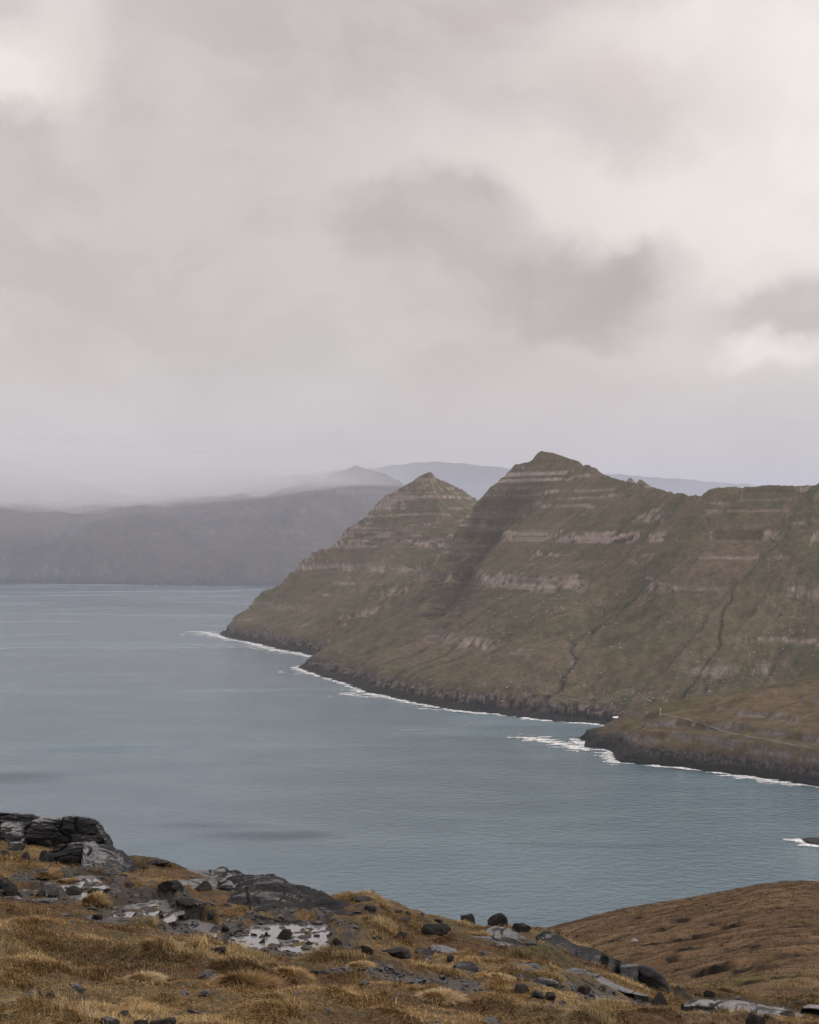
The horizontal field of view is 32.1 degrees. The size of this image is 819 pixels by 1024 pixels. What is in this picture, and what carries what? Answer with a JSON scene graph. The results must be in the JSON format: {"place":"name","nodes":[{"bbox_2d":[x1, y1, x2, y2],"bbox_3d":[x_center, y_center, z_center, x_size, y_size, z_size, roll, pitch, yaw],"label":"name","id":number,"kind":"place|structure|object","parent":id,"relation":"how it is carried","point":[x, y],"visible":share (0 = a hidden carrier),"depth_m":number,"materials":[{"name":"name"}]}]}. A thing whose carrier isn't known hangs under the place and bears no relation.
{"place":"outdoors","nodes":[
{"label":"outdoors","id":0,"kind":"place"},
{"bbox_2d":[0,460,218,584],"bbox_3d":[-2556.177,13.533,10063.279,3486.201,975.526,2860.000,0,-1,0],"label":"mountain","id":1,"kind":"structure","parent":0,"point":[57,527],"depth_m":9486.82,"materials":[{"name":"stone"}]},
{"bbox_2d":[135,466,404,585],"bbox_3d":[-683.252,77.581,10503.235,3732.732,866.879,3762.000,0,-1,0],"label":"mountain","id":2,"kind":"structure","parent":0,"point":[261,530],"depth_m":9767.48,"materials":[{"name":"stone"}]},
{"bbox_2d":[0,583,818,927],"bbox_3d":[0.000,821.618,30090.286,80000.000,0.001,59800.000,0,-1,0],"label":"sea","id":3,"kind":"structure","parent":0,"point":[134,719],"depth_m":1732.25,"materials":[{"name":"liquid"}]},
{"bbox_2d":[182,631,312,656],"bbox_3d":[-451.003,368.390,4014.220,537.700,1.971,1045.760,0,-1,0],"label":"surf","id":4,"kind":"structure","parent":3,"relation":"on","point":[254,644],"depth_m":3923.67,"materials":[{"name":"liquid"}]},
{"bbox_2d":[279,666,603,725],"bbox_3d":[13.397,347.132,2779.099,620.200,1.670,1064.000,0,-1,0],"label":"surf","id":5,"kind":"structure","parent":3,"relation":"on","point":[360,690],"depth_m":2645.97,"materials":[{"name":"liquid"}]},
{"bbox_2d":[507,736,583,751],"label":"surf","id":6,"kind":"structure","parent":3,"relation":"on","point":[539,739],"depth_m":2080.60,"materials":[{"name":"liquid"}]},
{"bbox_2d":[560,738,816,787],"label":"surf","id":7,"kind":"structure","parent":3,"relation":"on","point":[609,757],"depth_m":1853.85,"materials":[{"name":"liquid"}]},
{"bbox_2d":[783,838,818,846],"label":"surf","id":8,"kind":"structure","parent":3,"relation":"on","point":[800,840],"depth_m":1395.69,"materials":[{"name":"liquid"}]},
{"bbox_2d":[802,837,818,844],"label":"skerry","id":9,"kind":"structure","parent":3,"relation":"in","point":[812,840],"depth_m":1396.59,"materials":[{"name":"stone"}]},
{"bbox_2d":[0,841,818,1023],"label":"ground","id":10,"kind":"structure","parent":0,"point":[147,892],"depth_m":20.39,"materials":[{"name":"plant"}]},
{"bbox_2d":[0,850,9,856],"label":"boulder","id":11,"kind":"object","parent":10,"relation":"on","point":[4,852],"visible":0.38,"depth_m":25.81,"materials":[{"name":"stone"}]},
{"bbox_2d":[0,878,17,895],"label":"boulder","id":12,"kind":"object","parent":10,"relation":"on","point":[8,886],"visible":0.79,"depth_m":21.22,"materials":[{"name":"stone"}]},
{"bbox_2d":[8,841,25,850],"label":"boulder","id":13,"kind":"object","parent":10,"relation":"on","point":[15,846],"visible":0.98,"depth_m":28.28,"materials":[{"name":"stone"}]},
{"bbox_2d":[0,812,40,821],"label":"rock outcrop","id":14,"kind":"object","parent":10,"relation":"on","point":[21,817],"visible":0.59,"depth_m":31.01,"materials":[{"name":"stone"}]},
{"bbox_2d":[21,851,29,860],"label":"boulder","id":15,"kind":"object","parent":10,"relation":"on","point":[25,856],"visible":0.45,"depth_m":26.87,"materials":[{"name":"stone"}]},
{"bbox_2d":[4,889,57,901],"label":"puddle","id":16,"kind":"object","parent":10,"relation":"on","point":[54,898],"visible":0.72,"depth_m":21.11,"materials":[{"name":"grey liquid"}]},
{"bbox_2d":[35,888,46,896],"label":"boulder","id":17,"kind":"object","parent":10,"relation":"on","point":[41,893],"visible":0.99,"depth_m":21.11,"materials":[{"name":"stone"}]},
{"bbox_2d":[39,850,47,861],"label":"boulder","id":18,"kind":"object","parent":10,"relation":"on","point":[43,855],"visible":0.45,"depth_m":27.93,"materials":[{"name":"stone"}]},
{"bbox_2d":[41,839,53,846],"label":"boulder","id":19,"kind":"object","parent":10,"relation":"on","point":[48,843],"visible":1,"depth_m":29.27,"materials":[{"name":"stone"}]},
{"bbox_2d":[35,867,63,879],"bbox_3d":[-6.020,6.064,23.818,0.613,0.195,0.584,1,-1,-27],"label":"grass tussock","id":20,"kind":"object","parent":10,"relation":"on","point":[55,873],"depth_m":23.78,"materials":[{"name":"plant"}]},
{"bbox_2d":[44,993,54,1001],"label":"boulder","id":21,"kind":"object","parent":10,"relation":"on","point":[49,995],"visible":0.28,"depth_m":11.43,"materials":[{"name":"stone"}]},
{"bbox_2d":[47,890,58,897],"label":"boulder","id":22,"kind":"object","parent":10,"relation":"on","point":[52,894],"visible":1,"depth_m":21.11,"materials":[{"name":"stone"}]},
{"bbox_2d":[0,815,113,846],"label":"rock outcrop","id":23,"kind":"object","parent":10,"relation":"on","point":[57,831],"visible":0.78,"depth_m":29.38,"materials":[{"name":"stone"}]},
{"bbox_2d":[57,877,78,883],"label":"grass tussock","id":24,"kind":"object","parent":10,"relation":"on","point":[68,880],"depth_m":23.51,"materials":[{"name":"plant"}]},
{"bbox_2d":[37,875,109,899],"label":"puddle","id":25,"kind":"object","parent":10,"relation":"on","point":[88,879],"visible":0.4,"depth_m":23.40,"materials":[{"name":"grey liquid"}]},
{"bbox_2d":[65,886,81,895],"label":"boulder","id":26,"kind":"object","parent":10,"relation":"on","point":[72,890],"visible":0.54,"depth_m":22.70,"materials":[{"name":"stone"}]},
{"bbox_2d":[73,987,85,992],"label":"boulder","id":27,"kind":"object","parent":10,"relation":"on","point":[80,989],"visible":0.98,"depth_m":11.79,"materials":[{"name":"stone"}]},
{"bbox_2d":[46,841,136,876],"bbox_3d":[-5.909,6.956,25.989,1.769,1.835,5.033,0,-1,-8],"label":"rock outcrop","id":28,"kind":"object","parent":10,"relation":"on","point":[84,853],"visible":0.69,"depth_m":27.34,"materials":[{"name":"stone"}]},
{"bbox_2d":[87,888,99,893],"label":"boulder","id":29,"kind":"object","parent":10,"relation":"on","point":[95,890],"visible":0.48,"depth_m":22.77,"materials":[{"name":"stone"}]},
{"bbox_2d":[76,891,113,907],"bbox_3d":[-4.774,5.880,21.578,0.655,0.286,0.617,0,-1,0],"label":"grass tussock","id":30,"kind":"object","parent":10,"relation":"on","point":[97,898],"depth_m":21.53,"materials":[{"name":"plant"}]},
{"bbox_2d":[93,914,102,919],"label":"boulder","id":31,"kind":"object","parent":10,"relation":"on","point":[97,917],"visible":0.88,"depth_m":19.50,"materials":[{"name":"stone"}]},
{"bbox_2d":[100,1016,119,1023],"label":"boulder","id":32,"kind":"object","parent":10,"relation":"on","point":[108,1019],"visible":0.99,"depth_m":10.12,"materials":[{"name":"stone"}]},
{"bbox_2d":[118,1010,131,1018],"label":"boulder","id":33,"kind":"object","parent":10,"relation":"on","point":[124,1013],"visible":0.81,"depth_m":10.50,"materials":[{"name":"stone"}]},
{"bbox_2d":[125,883,135,887],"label":"boulder","id":34,"kind":"object","parent":10,"relation":"on","point":[129,885],"visible":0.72,"depth_m":23.40,"materials":[{"name":"stone"}]},
{"bbox_2d":[134,1020,147,1023],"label":"boulder","id":35,"kind":"object","parent":10,"relation":"on","point":[140,1021],"visible":1,"depth_m":10.46,"materials":[{"name":"stone"}]},
{"bbox_2d":[122,969,167,983],"bbox_3d":[-2.493,4.391,13.454,0.562,0.200,0.499,0,-1,0],"label":"grass tussock","id":36,"kind":"object","parent":10,"relation":"on","point":[143,977],"depth_m":13.40,"materials":[{"name":"plant"}]},
{"bbox_2d":[111,899,184,922],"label":"puddle","id":37,"kind":"object","parent":10,"relation":"on","point":[164,905],"visible":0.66,"depth_m":21.57,"materials":[{"name":"grey liquid"}]},
{"bbox_2d":[146,859,169,865],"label":"boulder","id":38,"kind":"object","parent":10,"relation":"on","point":[157,862],"visible":1,"depth_m":28.09,"materials":[{"name":"stone"}]},
{"bbox_2d":[158,910,163,918],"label":"boulder","id":39,"kind":"object","parent":10,"relation":"on","point":[161,913],"visible":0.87,"depth_m":21.10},
{"bbox_2d":[149,1017,176,1023],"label":"boulder","id":40,"kind":"object","parent":10,"relation":"on","point":[170,1020],"visible":1,"depth_m":10.50,"materials":[{"name":"stone"}]},
{"bbox_2d":[171,881,182,890],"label":"boulder","id":41,"kind":"object","parent":10,"relation":"on","point":[176,885],"visible":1,"depth_m":22.23,"materials":[{"name":"stone"}]},
{"bbox_2d":[179,912,188,920],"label":"boulder","id":42,"kind":"object","parent":10,"relation":"on","point":[185,916],"visible":0.95,"depth_m":21.48,"materials":[{"name":"stone"}]},
{"bbox_2d":[175,898,193,908],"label":"boulder","id":43,"kind":"object","parent":10,"relation":"on","point":[184,903],"visible":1,"depth_m":21.62,"materials":[{"name":"stone"}]},
{"bbox_2d":[151,878,237,890],"bbox_3d":[-4.022,6.973,24.569,1.680,2.140,4.859,0,-1,0],"label":"rock outcrop","id":44,"kind":"object","parent":10,"relation":"on","point":[222,884],"visible":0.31,"depth_m":26.34,"materials":[{"name":"stone"}]},
{"bbox_2d":[157,880,177,891],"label":"boulder","id":45,"kind":"object","parent":44,"relation":"on","point":[165,886],"visible":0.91,"depth_m":22.29,"materials":[{"name":"stone"}]},
{"bbox_2d":[170,919,219,936],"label":"puddle","id":46,"kind":"object","parent":10,"relation":"on","point":[205,927],"visible":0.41,"depth_m":21.19,"materials":[{"name":"grey liquid"}]},
{"bbox_2d":[195,881,211,890],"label":"boulder","id":47,"kind":"object","parent":10,"relation":"on","point":[205,886],"visible":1,"depth_m":25.55,"materials":[{"name":"stone"}]},
{"bbox_2d":[207,911,214,919],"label":"boulder","id":48,"kind":"object","parent":10,"relation":"on","point":[210,915],"visible":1,"depth_m":21.36,"materials":[{"name":"stone"}]},
{"bbox_2d":[188,866,243,878],"bbox_3d":[-3.946,7.757,28.184,1.589,1.588,2.440,0,-1,0],"label":"rock outcrop","id":49,"kind":"object","parent":10,"relation":"on","point":[222,872],"visible":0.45,"depth_m":28.18,"materials":[{"name":"stone"}]},
{"bbox_2d":[210,946,224,953],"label":"boulder","id":50,"kind":"object","parent":10,"relation":"on","point":[221,949],"visible":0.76,"depth_m":16.33,"materials":[{"name":"stone"}]},
{"bbox_2d":[221,925,229,930],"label":"boulder","id":51,"kind":"object","parent":10,"relation":"on","point":[224,928],"visible":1,"depth_m":20.95,"materials":[{"name":"stone"}]},
{"bbox_2d":[205,967,292,990],"bbox_3d":[-1.577,4.525,13.708,0.950,0.332,0.867,0,-1,0],"label":"grass tussock","id":52,"kind":"object","parent":10,"relation":"on","point":[241,979],"depth_m":13.64,"materials":[{"name":"plant"}]},
{"bbox_2d":[230,921,337,952],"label":"puddle","id":53,"kind":"object","parent":10,"relation":"on","point":[275,930],"visible":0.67,"depth_m":20.81,"materials":[{"name":"grey liquid"}]},
{"bbox_2d":[278,929,290,939],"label":"boulder","id":54,"kind":"object","parent":10,"relation":"on","point":[284,934],"visible":0.88,"depth_m":20.72,"materials":[{"name":"stone"}]},
{"bbox_2d":[213,874,357,924],"bbox_3d":[-2.272,7.246,24.959,3.498,2.121,7.611,0,-1,0],"label":"rock outcrop","id":55,"kind":"object","parent":10,"relation":"on","point":[266,892],"visible":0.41,"depth_m":25.25,"materials":[{"name":"stone"}]},
{"bbox_2d":[271,965,320,984],"bbox_3d":[-1.251,5.033,15.486,0.660,0.249,0.576,0,-1,0],"label":"grass tussock","id":56,"kind":"object","parent":10,"relation":"on","point":[298,975],"depth_m":15.45,"materials":[{"name":"plant"}]},
{"bbox_2d":[306,970,318,974],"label":"boulder","id":57,"kind":"object","parent":10,"relation":"on","point":[314,972],"visible":0.5,"depth_m":16.54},
{"bbox_2d":[318,970,328,974],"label":"boulder","id":58,"kind":"object","parent":10,"relation":"on","point":[324,972],"visible":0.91,"depth_m":16.68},
{"bbox_2d":[331,937,341,945],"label":"boulder","id":59,"kind":"object","parent":10,"relation":"on","point":[336,941],"visible":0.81,"depth_m":20.39,"materials":[{"name":"stone"}]},
{"bbox_2d":[345,960,375,969],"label":"grass tussock","id":60,"kind":"object","parent":10,"relation":"on","point":[359,965],"depth_m":17.63,"materials":[{"name":"plant"}]},
{"bbox_2d":[352,896,371,901],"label":"boulder","id":61,"kind":"object","parent":10,"relation":"on","point":[361,898],"visible":0.99,"depth_m":26.67,"materials":[{"name":"stone"}]},
{"bbox_2d":[361,945,372,954],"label":"boulder","id":62,"kind":"object","parent":10,"relation":"on","point":[366,950],"visible":0.78,"depth_m":18.86,"materials":[{"name":"stone"}]},
{"bbox_2d":[364,905,376,911],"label":"boulder","id":63,"kind":"object","parent":10,"relation":"on","point":[371,908],"visible":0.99,"depth_m":25.55,"materials":[{"name":"stone"}]},
{"bbox_2d":[381,946,411,958],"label":"boulder","id":64,"kind":"object","parent":10,"relation":"on","point":[400,952],"visible":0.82,"depth_m":19.83,"materials":[{"name":"stone"}]},
{"bbox_2d":[0,842,800,1023],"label":"gravel","id":65,"kind":"structure","parent":10,"relation":"on","point":[208,974],"depth_m":19.68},
{"bbox_2d":[395,931,406,938],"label":"boulder","id":66,"kind":"object","parent":10,"relation":"on","point":[402,933],"visible":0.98,"depth_m":22.36,"materials":[{"name":"stone"}]},
{"bbox_2d":[399,917,409,922],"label":"boulder","id":67,"kind":"object","parent":10,"relation":"on","point":[406,919],"visible":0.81,"depth_m":25.92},
{"bbox_2d":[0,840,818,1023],"bbox_3d":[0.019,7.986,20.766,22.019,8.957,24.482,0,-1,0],"label":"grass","id":68,"kind":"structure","parent":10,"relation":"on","point":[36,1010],"depth_m":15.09,"materials":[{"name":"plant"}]},
{"bbox_2d":[415,948,434,956],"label":"boulder","id":69,"kind":"object","parent":10,"relation":"on","point":[423,952],"visible":0.76,"depth_m":21.45,"materials":[{"name":"stone"}]},
{"bbox_2d":[421,924,450,935],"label":"boulder","id":70,"kind":"object","parent":10,"relation":"on","point":[438,929],"visible":1,"depth_m":23.93,"materials":[{"name":"stone"}]},
{"bbox_2d":[415,986,468,1006],"bbox_3d":[0.322,4.782,14.065,0.683,0.211,0.657,0,-1,0],"label":"grass tussock","id":71,"kind":"object","parent":10,"relation":"on","point":[440,997],"depth_m":14.00,"materials":[{"name":"plant"}]},
{"bbox_2d":[428,944,458,952],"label":"rock outcrop","id":72,"kind":"object","parent":10,"relation":"on","point":[439,948],"visible":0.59,"depth_m":22.18,"materials":[{"name":"stone"}]},
{"bbox_2d":[447,955,453,961],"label":"boulder","id":73,"kind":"object","parent":10,"relation":"on","point":[450,958],"visible":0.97,"depth_m":21.11,"materials":[{"name":"stone"}]},
{"bbox_2d":[453,961,478,971],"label":"boulder","id":74,"kind":"object","parent":10,"relation":"on","point":[469,966],"visible":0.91,"depth_m":19.95,"materials":[{"name":"stone"}]},
{"bbox_2d":[460,913,474,923],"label":"boulder","id":75,"kind":"object","parent":10,"relation":"on","point":[470,918],"visible":0.81,"depth_m":32.87,"materials":[{"name":"stone"}]},
{"bbox_2d":[475,952,485,957],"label":"boulder","id":76,"kind":"object","parent":10,"relation":"on","point":[481,954],"visible":0.42,"depth_m":21.22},
{"bbox_2d":[470,935,523,946],"bbox_3d":[1.445,7.846,23.986,1.130,1.652,1.791,0,-1,0],"label":"rock outcrop","id":77,"kind":"object","parent":10,"relation":"on","point":[508,940],"visible":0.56,"depth_m":24.32,"materials":[{"name":"stone"}]},
{"bbox_2d":[487,913,507,926],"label":"boulder","id":78,"kind":"object","parent":10,"relation":"on","point":[498,919],"visible":0.73,"depth_m":26.82,"materials":[{"name":"stone"}]},
{"bbox_2d":[486,971,514,981],"bbox_3d":[1.237,6.303,19.311,0.547,0.171,0.475,0,-1,0],"label":"grass tussock","id":79,"kind":"object","parent":10,"relation":"on","point":[503,975],"depth_m":19.28,"materials":[{"name":"plant"}]},
{"bbox_2d":[487,926,527,938],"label":"rock outcrop","id":80,"kind":"object","parent":10,"relation":"on","point":[495,930],"visible":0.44,"depth_m":25.24,"materials":[{"name":"stone"}]},
{"bbox_2d":[512,923,530,932],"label":"boulder","id":81,"kind":"object","parent":10,"relation":"on","point":[520,927],"visible":0.79,"depth_m":26.27,"materials":[{"name":"stone"}]},
{"bbox_2d":[514,983,528,995],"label":"boulder","id":82,"kind":"object","parent":10,"relation":"on","point":[520,988],"visible":0.88,"depth_m":17.14,"materials":[{"name":"stone"}]},
{"bbox_2d":[523,963,542,971],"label":"rock outcrop","id":83,"kind":"object","parent":10,"relation":"on","point":[535,966],"visible":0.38,"depth_m":20.39,"materials":[{"name":"stone"}]},
{"bbox_2d":[531,990,543,999],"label":"boulder","id":84,"kind":"object","parent":10,"relation":"on","point":[536,994],"visible":1,"depth_m":16.66,"materials":[{"name":"stone"}]},
{"bbox_2d":[532,978,558,988],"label":"rock outcrop","id":85,"kind":"object","parent":10,"relation":"on","point":[549,983],"visible":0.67,"depth_m":18.98,"materials":[{"name":"stone"}]},
{"bbox_2d":[544,992,555,1000],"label":"boulder","id":86,"kind":"object","parent":10,"relation":"on","point":[549,996],"visible":0.85,"depth_m":16.78,"materials":[{"name":"stone"}]},
{"bbox_2d":[577,985,590,994],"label":"boulder","id":87,"kind":"object","parent":10,"relation":"on","point":[584,989],"visible":0.75,"depth_m":19.84,"materials":[{"name":"stone"}]},
{"bbox_2d":[595,985,606,990],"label":"boulder","id":88,"kind":"object","parent":10,"relation":"on","point":[603,987],"visible":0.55,"depth_m":21.03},
{"bbox_2d":[536,931,672,995],"bbox_3d":[3.091,8.265,24.718,1.267,1.581,4.565,1,-1,-34],"label":"rock outcrop","id":89,"kind":"object","parent":10,"relation":"on","point":[652,978],"visible":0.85,"depth_m":24.06,"materials":[{"name":"stone"}]},
{"bbox_2d":[566,968,648,1001],"bbox_3d":[2.903,7.591,21.573,1.401,1.838,2.001,0,-1,0],"label":"rock outcrop","id":90,"kind":"object","parent":10,"relation":"on","point":[630,993],"visible":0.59,"depth_m":21.59,"materials":[{"name":"stone"}]},
{"bbox_2d":[628,988,654,1002],"bbox_3d":[3.521,7.377,21.672,0.618,0.229,0.557,0,-1,17],"label":"grass tussock","id":91,"kind":"object","parent":10,"relation":"on","point":[651,997],"depth_m":21.68,"materials":[{"name":"plant"}]},
{"bbox_2d":[651,991,667,1006],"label":"boulder","id":92,"kind":"object","parent":10,"relation":"on","point":[659,999],"visible":0.59,"depth_m":21.37,"materials":[{"name":"stone"}]},
{"bbox_2d":[673,985,690,1003],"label":"boulder","id":93,"kind":"object","parent":10,"relation":"on","point":[680,991],"visible":0.52,"depth_m":22.52,"materials":[{"name":"stone"}]},
{"bbox_2d":[703,990,714,997],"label":"boulder","id":94,"kind":"object","parent":10,"relation":"on","point":[708,994],"visible":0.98,"depth_m":23.99,"materials":[{"name":"stone"}]},
{"bbox_2d":[681,999,803,1017],"bbox_3d":[4.921,7.825,21.103,1.401,1.670,2.342,0,-1,-20],"label":"rock outcrop","id":95,"kind":"object","parent":10,"relation":"on","point":[702,1004],"visible":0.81,"depth_m":20.95,"materials":[{"name":"stone"}]},
{"bbox_2d":[746,1012,765,1023],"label":"boulder","id":96,"kind":"object","parent":10,"relation":"on","point":[752,1018],"visible":1,"depth_m":14.47,"materials":[{"name":"stone"}]},
{"bbox_2d":[764,1013,772,1019],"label":"boulder","id":97,"kind":"object","parent":10,"relation":"on","point":[768,1016],"visible":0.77,"depth_m":15.43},
{"bbox_2d":[779,1010,794,1018],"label":"boulder","id":98,"kind":"object","parent":10,"relation":"on","point":[784,1013],"visible":0.56,"depth_m":20.18,"materials":[{"name":"stone"}]},
{"bbox_2d":[793,1000,804,1004],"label":"boulder","id":99,"kind":"object","parent":10,"relation":"on","point":[796,1002],"visible":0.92,"depth_m":23.67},
{"bbox_2d":[800,1004,818,1015],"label":"rock outcrop","id":100,"kind":"object","parent":10,"relation":"on","point":[808,1008],"visible":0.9,"depth_m":21.95,"materials":[{"name":"stone"}]},
{"bbox_2d":[0,0,818,495],"label":"sky","id":101,"kind":"structure","parent":0,"point":[241,237],"materials":[{"name":"grey"}]},
{"bbox_2d":[219,451,818,724],"bbox_3d":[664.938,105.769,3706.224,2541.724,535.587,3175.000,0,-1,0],"label":"mountain","id":102,"kind":"structure","parent":0,"point":[391,594],"depth_m":2848.92,"materials":[{"name":"stone"}]},
{"bbox_2d":[475,529,814,712],"bbox_3d":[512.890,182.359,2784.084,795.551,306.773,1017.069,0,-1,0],"label":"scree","id":103,"kind":"structure","parent":102,"relation":"on","point":[628,641],"depth_m":2517.41,"materials":[{"name":"stone"}]},
{"bbox_2d":[287,461,756,500],"bbox_3d":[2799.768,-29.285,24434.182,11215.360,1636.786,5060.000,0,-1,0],"label":"mountain","id":104,"kind":"structure","parent":0,"point":[477,482],"depth_m":23822.74,"materials":[{"name":"stone"}]},
{"bbox_2d":[532,694,665,702],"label":"path","id":105,"kind":"structure","parent":0,"point":[591,698],"depth_m":2381.02,"materials":[{"name":"soil"}]},
{"bbox_2d":[545,880,818,996],"bbox_3d":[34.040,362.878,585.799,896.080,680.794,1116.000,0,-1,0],"label":"hill","id":106,"kind":"structure","parent":0,"point":[713,970],"depth_m":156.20,"materials":[{"name":"brown plant"}]},
{"bbox_2d":[577,675,818,786],"bbox_3d":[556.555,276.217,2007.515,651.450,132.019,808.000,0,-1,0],"label":"headland","id":107,"kind":"structure","parent":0,"point":[782,712],"depth_m":1888.05,"materials":[{"name":"plant"}]},
{"bbox_2d":[660,714,818,750],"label":"road","id":108,"kind":"structure","parent":0,"point":[737,734],"depth_m":1854.48,"materials":[{"name":"asphalt"}]}
]}

